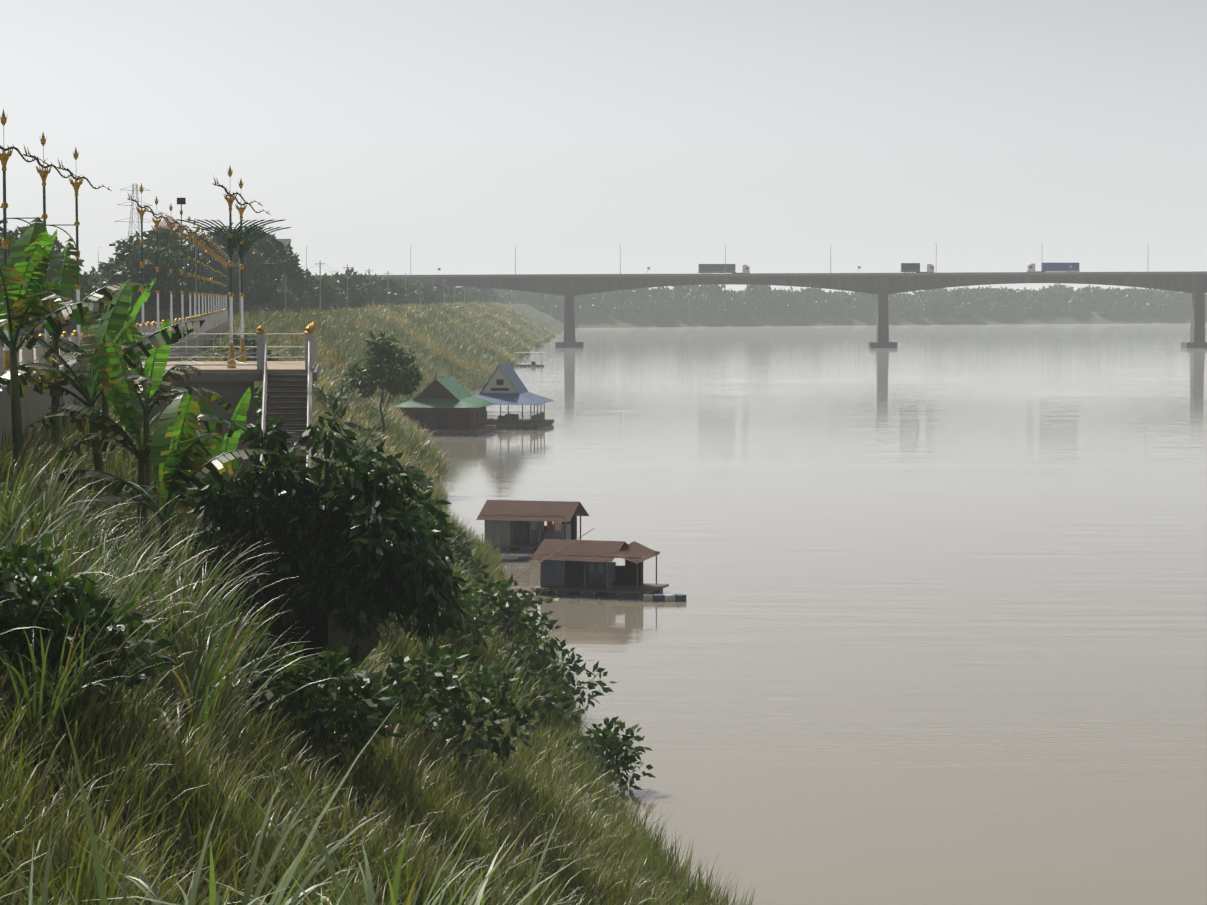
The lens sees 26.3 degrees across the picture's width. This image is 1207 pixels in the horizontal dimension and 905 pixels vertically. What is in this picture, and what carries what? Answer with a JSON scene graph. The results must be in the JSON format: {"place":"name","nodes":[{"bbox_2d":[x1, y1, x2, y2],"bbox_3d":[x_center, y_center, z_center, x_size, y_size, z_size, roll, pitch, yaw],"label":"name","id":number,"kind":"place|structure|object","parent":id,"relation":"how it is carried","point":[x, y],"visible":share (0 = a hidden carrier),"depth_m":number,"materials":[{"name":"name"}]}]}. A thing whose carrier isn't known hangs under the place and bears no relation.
{"place":"outdoors","nodes":[
{"label":"outdoors","id":0,"kind":"place"},
{"bbox_2d":[0,309,228,456],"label":"promenade","id":1,"kind":"structure","parent":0,"point":[34,404],"depth_m":76.81,"materials":[{"name":"concrete"}]},
{"bbox_2d":[0,108,48,379],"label":"street lamp","id":2,"kind":"object","parent":1,"relation":"on","point":[4,157],"visible":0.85,"depth_m":63.85,"materials":[{"name":"black metal"}]},
{"bbox_2d":[0,132,83,365],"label":"street lamp","id":3,"kind":"object","parent":1,"relation":"on","point":[43,176],"visible":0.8,"depth_m":72.51,"materials":[{"name":"black metal"}]},
{"bbox_2d":[35,147,111,345],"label":"street lamp","id":4,"kind":"object","parent":1,"relation":"on","point":[76,184],"visible":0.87,"depth_m":81.24,"materials":[{"name":"black metal"}]},
{"bbox_2d":[109,183,168,322],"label":"street lamp","id":5,"kind":"object","parent":1,"relation":"on","point":[141,213],"visible":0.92,"depth_m":107.14,"materials":[{"name":"black metal"}]},
{"bbox_2d":[128,195,181,329],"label":"street lamp","id":6,"kind":"object","parent":1,"relation":"on","point":[156,222],"visible":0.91,"depth_m":115.86,"materials":[{"name":"black metal"}]},
{"bbox_2d":[144,204,192,328],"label":"street lamp","id":7,"kind":"object","parent":1,"relation":"on","point":[170,227],"visible":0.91,"depth_m":124.63,"materials":[{"name":"black metal"}]},
{"bbox_2d":[158,210,201,340],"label":"street lamp","id":8,"kind":"object","parent":1,"relation":"on","point":[181,231],"visible":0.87,"depth_m":133.33,"materials":[{"name":"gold metal"}]},
{"bbox_2d":[166,217,207,337],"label":"street lamp","id":9,"kind":"object","parent":1,"relation":"on","point":[189,236],"visible":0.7,"depth_m":142.08,"materials":[{"name":"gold metal"}]},
{"bbox_2d":[172,219,212,335],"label":"street lamp","id":10,"kind":"object","parent":1,"relation":"on","point":[194,238],"visible":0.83,"depth_m":150.78,"materials":[{"name":"gold metal"}]},
{"bbox_2d":[177,223,214,333],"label":"street lamp","id":11,"kind":"object","parent":1,"relation":"on","point":[198,242],"visible":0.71,"depth_m":159.47,"materials":[{"name":"gold metal"}]},
{"bbox_2d":[183,230,218,315],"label":"street lamp","id":12,"kind":"object","parent":1,"relation":"on","point":[202,263],"visible":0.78,"depth_m":168.19,"materials":[{"name":"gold metal"}]},
{"bbox_2d":[0,304,771,904],"bbox_3d":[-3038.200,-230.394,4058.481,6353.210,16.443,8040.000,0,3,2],"label":"bank ground","id":13,"kind":"structure","parent":0,"point":[546,320],"depth_m":47.82,"materials":[{"name":"green plant"}]},
{"bbox_2d":[0,237,70,300],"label":"tree","id":14,"kind":"object","parent":13,"relation":"on","point":[57,263],"visible":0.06,"depth_m":256.38,"materials":[{"name":"green plant"}]},
{"bbox_2d":[0,223,79,336],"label":"tree","id":15,"kind":"object","parent":13,"relation":"on","point":[16,234],"visible":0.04,"depth_m":266.20,"materials":[{"name":"green plant"}]},
{"bbox_2d":[56,242,87,299],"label":"tree","id":16,"kind":"object","parent":13,"relation":"on","point":[82,279],"visible":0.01,"depth_m":292.67,"materials":[{"name":"green plant"}]},
{"bbox_2d":[55,284,98,333],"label":"tree","id":17,"kind":"object","parent":13,"relation":"on","point":[83,295],"visible":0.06,"depth_m":297.37,"materials":[{"name":"green plant"}]},
{"bbox_2d":[67,272,100,336],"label":"tree","id":18,"kind":"object","parent":13,"relation":"on","point":[92,285],"visible":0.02,"depth_m":309.63,"materials":[{"name":"green plant"}]},
{"bbox_2d":[114,184,152,241],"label":"power pylon","id":19,"kind":"object","parent":13,"relation":"on","point":[132,203],"visible":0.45,"depth_m":849.86,"materials":[{"name":"silver metal"}]},
{"bbox_2d":[97,265,192,322],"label":"tree","id":20,"kind":"object","parent":13,"relation":"on","point":[102,280],"visible":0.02,"depth_m":313.39,"materials":[{"name":"green plant"}]},
{"bbox_2d":[105,236,186,321],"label":"tree","id":21,"kind":"object","parent":13,"relation":"on","point":[121,255],"visible":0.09,"depth_m":305.80,"materials":[{"name":"green plant"}]},
{"bbox_2d":[96,241,197,321],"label":"tree","id":22,"kind":"object","parent":13,"relation":"on","point":[132,268],"visible":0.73,"depth_m":293.81,"materials":[{"name":"green plant"}]},
{"bbox_2d":[0,217,311,587],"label":"banana plants","id":23,"kind":"object","parent":13,"relation":"on","point":[193,440],"visible":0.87,"depth_m":59.46,"materials":[{"name":"green plant"}]},
{"bbox_2d":[114,226,209,320],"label":"tree","id":24,"kind":"object","parent":13,"relation":"on","point":[164,233],"visible":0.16,"depth_m":328.17,"materials":[{"name":"green plant"}]},
{"bbox_2d":[168,287,204,319],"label":"tree","id":25,"kind":"object","parent":13,"relation":"on","point":[176,306],"visible":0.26,"depth_m":325.47,"materials":[{"name":"green plant"}]},
{"bbox_2d":[163,272,217,317],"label":"tree","id":26,"kind":"object","parent":13,"relation":"on","point":[203,292],"visible":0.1,"depth_m":339.79,"materials":[{"name":"green plant"}]},
{"bbox_2d":[113,322,319,505],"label":"platform with stairs","id":27,"kind":"structure","parent":13,"relation":"on","point":[287,387],"depth_m":87.99,"materials":[{"name":"concrete"}]},
{"bbox_2d":[175,167,286,367],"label":"street lamp","id":28,"kind":"object","parent":27,"relation":"on","point":[230,247],"visible":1,"depth_m":89.24,"materials":[{"name":"metal"}]},
{"bbox_2d":[192,179,290,361],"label":"street lamp","id":29,"kind":"object","parent":27,"relation":"on","point":[241,252],"visible":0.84,"depth_m":98.61,"materials":[{"name":"metal"}]},
{"bbox_2d":[182,229,254,311],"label":"tree","id":30,"kind":"object","parent":13,"relation":"on","point":[246,271],"visible":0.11,"depth_m":366.39,"materials":[{"name":"green plant"}]},
{"bbox_2d":[197,246,240,312],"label":"tree","id":31,"kind":"object","parent":13,"relation":"on","point":[234,272],"visible":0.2,"depth_m":359.75,"materials":[{"name":"green plant"}]},
{"bbox_2d":[217,294,258,315],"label":"tree","id":32,"kind":"object","parent":13,"relation":"on","point":[235,307],"visible":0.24,"depth_m":402.15,"materials":[{"name":"green plant"}]},
{"bbox_2d":[220,232,269,317],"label":"tree","id":33,"kind":"object","parent":13,"relation":"on","point":[256,267],"visible":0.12,"depth_m":373.13,"materials":[{"name":"green plant"}]},
{"bbox_2d":[215,223,282,314],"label":"tree","id":34,"kind":"object","parent":13,"relation":"on","point":[264,244],"visible":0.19,"depth_m":388.13,"materials":[{"name":"green plant"}]},
{"bbox_2d":[233,272,282,314],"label":"tree","id":35,"kind":"object","parent":13,"relation":"on","point":[260,293],"visible":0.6,"depth_m":381.20,"materials":[{"name":"green plant"}]},
{"bbox_2d":[262,233,302,310],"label":"tree","id":36,"kind":"object","parent":13,"relation":"on","point":[290,262],"visible":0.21,"depth_m":398.97,"materials":[{"name":"green plant"}]},
{"bbox_2d":[266,287,298,310],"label":"tree","id":37,"kind":"object","parent":13,"relation":"on","point":[279,303],"visible":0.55,"depth_m":428.65,"materials":[{"name":"green plant"}]},
{"bbox_2d":[281,279,312,311],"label":"tree","id":38,"kind":"object","parent":13,"relation":"on","point":[302,302],"visible":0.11,"depth_m":459.82,"materials":[{"name":"green plant"}]},
{"bbox_2d":[278,268,317,311],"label":"tree","id":39,"kind":"object","parent":13,"relation":"on","point":[299,287],"visible":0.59,"depth_m":447.35,"materials":[{"name":"green plant"}]},
{"bbox_2d":[0,339,608,904],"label":"tall grass","id":40,"kind":"structure","parent":13,"relation":"on","point":[218,671],"depth_m":40.02,"materials":[{"name":"green plant"}]},
{"bbox_2d":[305,273,337,309],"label":"tree","id":41,"kind":"object","parent":13,"relation":"on","point":[327,296],"visible":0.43,"depth_m":474.04,"materials":[{"name":"green plant"}]},
{"bbox_2d":[181,398,471,699],"bbox_3d":[-6.181,2.658,57.218,6.252,7.638,6.939,-1,4,-21],"label":"bush","id":42,"kind":"object","parent":13,"relation":"on","point":[360,553],"visible":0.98,"depth_m":55.94,"materials":[{"name":"green plant"}]},
{"bbox_2d":[0,335,655,794],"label":"slope shrubs","id":43,"kind":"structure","parent":13,"relation":"on","point":[362,695],"depth_m":60.85,"materials":[{"name":"green plant"}]},
{"bbox_2d":[195,245,464,314],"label":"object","id":44,"kind":"object","parent":13,"relation":"on","point":[347,267],"visible":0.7,"depth_m":454.59,"materials":[{"name":"grey concrete"}]},
{"bbox_2d":[322,268,371,309],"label":"tree","id":45,"kind":"object","parent":13,"relation":"on","point":[356,290],"visible":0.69,"depth_m":547.04,"materials":[{"name":"green plant"}]},
{"bbox_2d":[334,267,376,308],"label":"tree","id":46,"kind":"object","parent":13,"relation":"on","point":[369,289],"visible":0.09,"depth_m":558.79,"materials":[{"name":"green plant"}]},
{"bbox_2d":[360,271,389,307],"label":"tree","id":47,"kind":"object","parent":13,"relation":"on","point":[382,295],"visible":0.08,"depth_m":604.32,"materials":[{"name":"green plant"}]},
{"bbox_2d":[331,330,424,441],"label":"slim tree","id":48,"kind":"object","parent":13,"relation":"on","point":[402,371],"visible":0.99,"depth_m":213.34,"materials":[{"name":"green plant"}]},
{"bbox_2d":[217,300,556,493],"bbox_3d":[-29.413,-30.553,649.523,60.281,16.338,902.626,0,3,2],"label":"slope grass","id":49,"kind":"structure","parent":13,"relation":"on","point":[462,338],"depth_m":424.21,"materials":[{"name":"green plant"}]},
{"bbox_2d":[374,274,406,304],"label":"tree","id":50,"kind":"object","parent":13,"relation":"on","point":[393,288],"visible":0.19,"depth_m":640.49,"materials":[{"name":"green plant"}]},
{"bbox_2d":[402,281,419,304],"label":"tree","id":51,"kind":"object","parent":13,"relation":"on","point":[414,296],"visible":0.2,"depth_m":721.02,"materials":[{"name":"green plant"}]},
{"bbox_2d":[409,278,437,304],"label":"tree","id":52,"kind":"object","parent":13,"relation":"on","point":[429,296],"visible":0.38,"depth_m":766.64,"materials":[{"name":"green plant"}]},
{"bbox_2d":[431,286,454,302],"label":"tree","id":53,"kind":"object","parent":13,"relation":"on","point":[439,288],"visible":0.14,"depth_m":868.57,"materials":[{"name":"green plant"}]},
{"bbox_2d":[0,0,1206,294],"label":"sky","id":54,"kind":"structure","parent":0,"point":[397,137],"materials":[{"name":"white"}]},
{"bbox_2d":[429,323,1206,904],"bbox_3d":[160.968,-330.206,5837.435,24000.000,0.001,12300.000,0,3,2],"label":"river water","id":55,"kind":"structure","parent":0,"point":[931,629],"depth_m":140.54,"materials":[{"name":"brown liquid"}]},
{"bbox_2d":[391,371,495,435],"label":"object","id":56,"kind":"structure","parent":55,"relation":"in","point":[449,406],"depth_m":305.73,"materials":[{"name":"metal"}]},
{"bbox_2d":[474,356,553,429],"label":"pavilion","id":57,"kind":"structure","parent":55,"relation":"in","point":[504,385],"depth_m":322.48,"materials":[{"name":"metal"}]},
{"bbox_2d":[514,352,544,366],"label":"floating platform","id":58,"kind":"structure","parent":55,"relation":"in","point":[533,363],"depth_m":616.04,"materials":[{"name":"grey wood"}]},
{"bbox_2d":[476,500,588,552],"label":"floating shack","id":59,"kind":"structure","parent":55,"relation":"in","point":[518,525],"depth_m":165.28,"materials":[{"name":"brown wood"}]},
{"bbox_2d":[474,528,594,599],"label":"bamboo jetty poles","id":60,"kind":"object","parent":55,"relation":"in","point":[515,557],"visible":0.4,"depth_m":141.65,"materials":[{"name":"beige wood"}]},
{"bbox_2d":[499,554,685,601],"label":"pontoon float","id":61,"kind":"object","parent":55,"relation":"in","point":[646,597],"visible":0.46,"depth_m":137.81,"materials":[{"name":"white plastic"}]},
{"bbox_2d":[531,539,668,598],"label":"floating shack","id":62,"kind":"structure","parent":55,"relation":"in","point":[585,568],"depth_m":140.90,"materials":[{"name":"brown wood"}]},
{"bbox_2d":[89,242,1206,347],"bbox_3d":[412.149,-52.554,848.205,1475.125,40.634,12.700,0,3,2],"label":"bridge","id":63,"kind":"structure","parent":55,"relation":"in","point":[882,286],"depth_m":853.75,"materials":[{"name":"concrete"}]},
{"bbox_2d":[698,264,749,273],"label":"grey truck","id":64,"kind":"object","parent":63,"relation":"on","point":[712,268],"visible":1,"depth_m":854.91,"materials":[{"name":"grey metal"}]},
{"bbox_2d":[900,263,933,272],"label":"truck","id":65,"kind":"object","parent":63,"relation":"on","point":[910,267],"visible":1,"depth_m":853.12,"materials":[{"name":"blue metal"}]},
{"bbox_2d":[1027,263,1079,271],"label":"blue truck","id":66,"kind":"object","parent":63,"relation":"on","point":[1054,267],"visible":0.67,"depth_m":855.81,"materials":[{"name":"blue metal"}]},
{"bbox_2d":[556,308,1206,327],"bbox_3d":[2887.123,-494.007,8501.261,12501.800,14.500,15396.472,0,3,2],"label":"bank ground","id":67,"kind":"structure","parent":0,"point":[843,320],"depth_m":1586.87,"materials":[{"name":"green plant"}]},
{"bbox_2d":[549,298,564,319],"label":"tree","id":68,"kind":"object","parent":67,"relation":"on","point":[558,310],"visible":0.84,"depth_m":1452.03,"materials":[{"name":"green plant"}]},
{"bbox_2d":[575,302,591,319],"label":"tree","id":69,"kind":"object","parent":67,"relation":"on","point":[584,309],"visible":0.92,"depth_m":1464.78,"materials":[{"name":"green plant"}]},
{"bbox_2d":[586,296,606,318],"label":"tree","id":70,"kind":"object","parent":67,"relation":"on","point":[592,305],"visible":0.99,"depth_m":1471.44,"materials":[{"name":"green plant"}]},
{"bbox_2d":[598,292,615,307],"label":"tree","id":71,"kind":"object","parent":67,"relation":"on","point":[606,297],"visible":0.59,"depth_m":1490.58,"materials":[{"name":"green plant"}]},
{"bbox_2d":[610,289,635,305],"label":"tree","id":72,"kind":"object","parent":67,"relation":"on","point":[621,296],"visible":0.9,"depth_m":1491.97,"materials":[{"name":"green plant"}]},
{"bbox_2d":[627,288,646,305],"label":"tree","id":73,"kind":"object","parent":67,"relation":"on","point":[638,294],"visible":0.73,"depth_m":1500.51,"materials":[{"name":"green plant"}]},
{"bbox_2d":[647,287,672,304],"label":"tree","id":74,"kind":"object","parent":67,"relation":"on","point":[660,294],"visible":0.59,"depth_m":1514.93,"materials":[{"name":"green plant"}]},
{"bbox_2d":[673,285,703,304],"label":"tree","id":75,"kind":"object","parent":67,"relation":"on","point":[684,295],"visible":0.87,"depth_m":1522.94,"materials":[{"name":"green plant"}]},
{"bbox_2d":[697,294,720,319],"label":"tree","id":76,"kind":"object","parent":67,"relation":"on","point":[712,307],"visible":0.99,"depth_m":1515.47,"materials":[{"name":"green plant"}]},
{"bbox_2d":[703,284,728,302],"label":"tree","id":77,"kind":"object","parent":67,"relation":"on","point":[718,288],"visible":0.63,"depth_m":1535.61,"materials":[{"name":"green plant"}]},
{"bbox_2d":[718,293,746,319],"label":"tree","id":78,"kind":"object","parent":67,"relation":"on","point":[729,307],"visible":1,"depth_m":1525.51,"materials":[{"name":"green plant"}]},
{"bbox_2d":[735,293,754,318],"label":"tree","id":79,"kind":"object","parent":67,"relation":"on","point":[744,310],"visible":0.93,"depth_m":1530.75,"materials":[{"name":"green plant"}]},
{"bbox_2d":[743,285,773,300],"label":"tree","id":80,"kind":"object","parent":67,"relation":"on","point":[750,290],"visible":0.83,"depth_m":1553.06,"materials":[{"name":"green plant"}]},
{"bbox_2d":[752,286,782,318],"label":"tree","id":81,"kind":"object","parent":67,"relation":"on","point":[767,299],"visible":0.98,"depth_m":1547.23,"materials":[{"name":"green plant"}]},
{"bbox_2d":[774,288,797,317],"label":"tree","id":82,"kind":"object","parent":67,"relation":"on","point":[785,300],"visible":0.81,"depth_m":1556.82,"materials":[{"name":"green plant"}]},
{"bbox_2d":[781,286,805,317],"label":"tree","id":83,"kind":"object","parent":67,"relation":"on","point":[795,301],"visible":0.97,"depth_m":1559.82,"materials":[{"name":"green plant"}]},
{"bbox_2d":[797,289,816,302],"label":"tree","id":84,"kind":"object","parent":67,"relation":"on","point":[807,296],"visible":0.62,"depth_m":1579.80,"materials":[{"name":"green plant"}]},
{"bbox_2d":[800,287,824,302],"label":"tree","id":85,"kind":"object","parent":67,"relation":"on","point":[816,292],"visible":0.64,"depth_m":1589.39,"materials":[{"name":"green plant"}]},
{"bbox_2d":[808,299,830,318],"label":"tree","id":86,"kind":"object","parent":67,"relation":"on","point":[816,309],"visible":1,"depth_m":1571.60,"materials":[{"name":"green plant"}]},
{"bbox_2d":[816,291,841,317],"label":"tree","id":87,"kind":"object","parent":67,"relation":"on","point":[830,302],"visible":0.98,"depth_m":1578.64,"materials":[{"name":"green plant"}]},
{"bbox_2d":[841,294,867,316],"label":"tree","id":88,"kind":"object","parent":67,"relation":"on","point":[858,301],"visible":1,"depth_m":1590.64,"materials":[{"name":"green plant"}]},
{"bbox_2d":[849,295,875,317],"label":"tree","id":89,"kind":"object","parent":67,"relation":"on","point":[867,304],"visible":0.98,"depth_m":1592.21,"materials":[{"name":"green plant"}]},
{"bbox_2d":[897,299,924,317],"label":"tree","id":90,"kind":"object","parent":67,"relation":"on","point":[917,306],"visible":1,"depth_m":1613.90,"materials":[{"name":"green plant"}]},
{"bbox_2d":[951,289,971,302],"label":"tree","id":91,"kind":"object","parent":67,"relation":"on","point":[958,296],"visible":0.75,"depth_m":1653.15,"materials":[{"name":"green plant"}]},
{"bbox_2d":[952,301,972,318],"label":"tree","id":92,"kind":"object","parent":67,"relation":"on","point":[964,312],"visible":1,"depth_m":1635.25,"materials":[{"name":"green plant"}]},
{"bbox_2d":[960,294,980,318],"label":"tree","id":93,"kind":"object","parent":67,"relation":"on","point":[973,303],"visible":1,"depth_m":1639.95,"materials":[{"name":"green plant"}]},
{"bbox_2d":[1007,289,1026,304],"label":"tree","id":94,"kind":"object","parent":67,"relation":"on","point":[1014,296],"visible":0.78,"depth_m":1679.66,"materials":[{"name":"green plant"}]},
{"bbox_2d":[1059,294,1083,307],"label":"tree","id":95,"kind":"object","parent":67,"relation":"on","point":[1071,299],"visible":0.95,"depth_m":1699.16,"materials":[{"name":"green plant"}]},
{"bbox_2d":[1080,285,1102,300],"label":"tree","id":96,"kind":"object","parent":67,"relation":"on","point":[1092,291],"visible":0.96,"depth_m":1722.07,"materials":[{"name":"green plant"}]},
{"bbox_2d":[1096,304,1112,316],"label":"tree","id":97,"kind":"object","parent":67,"relation":"on","point":[1103,311],"visible":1,"depth_m":1700.38,"materials":[{"name":"green plant"}]},
{"bbox_2d":[1098,291,1117,304],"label":"tree","id":98,"kind":"object","parent":67,"relation":"on","point":[1107,298],"visible":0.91,"depth_m":1719.79,"materials":[{"name":"green plant"}]},
{"bbox_2d":[1110,296,1130,316],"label":"tree","id":99,"kind":"object","parent":67,"relation":"on","point":[1125,305],"visible":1,"depth_m":1707.94,"materials":[{"name":"green plant"}]},
{"bbox_2d":[1140,297,1158,316],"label":"tree","id":100,"kind":"object","parent":67,"relation":"on","point":[1150,307],"visible":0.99,"depth_m":1718.59,"materials":[{"name":"green plant"}]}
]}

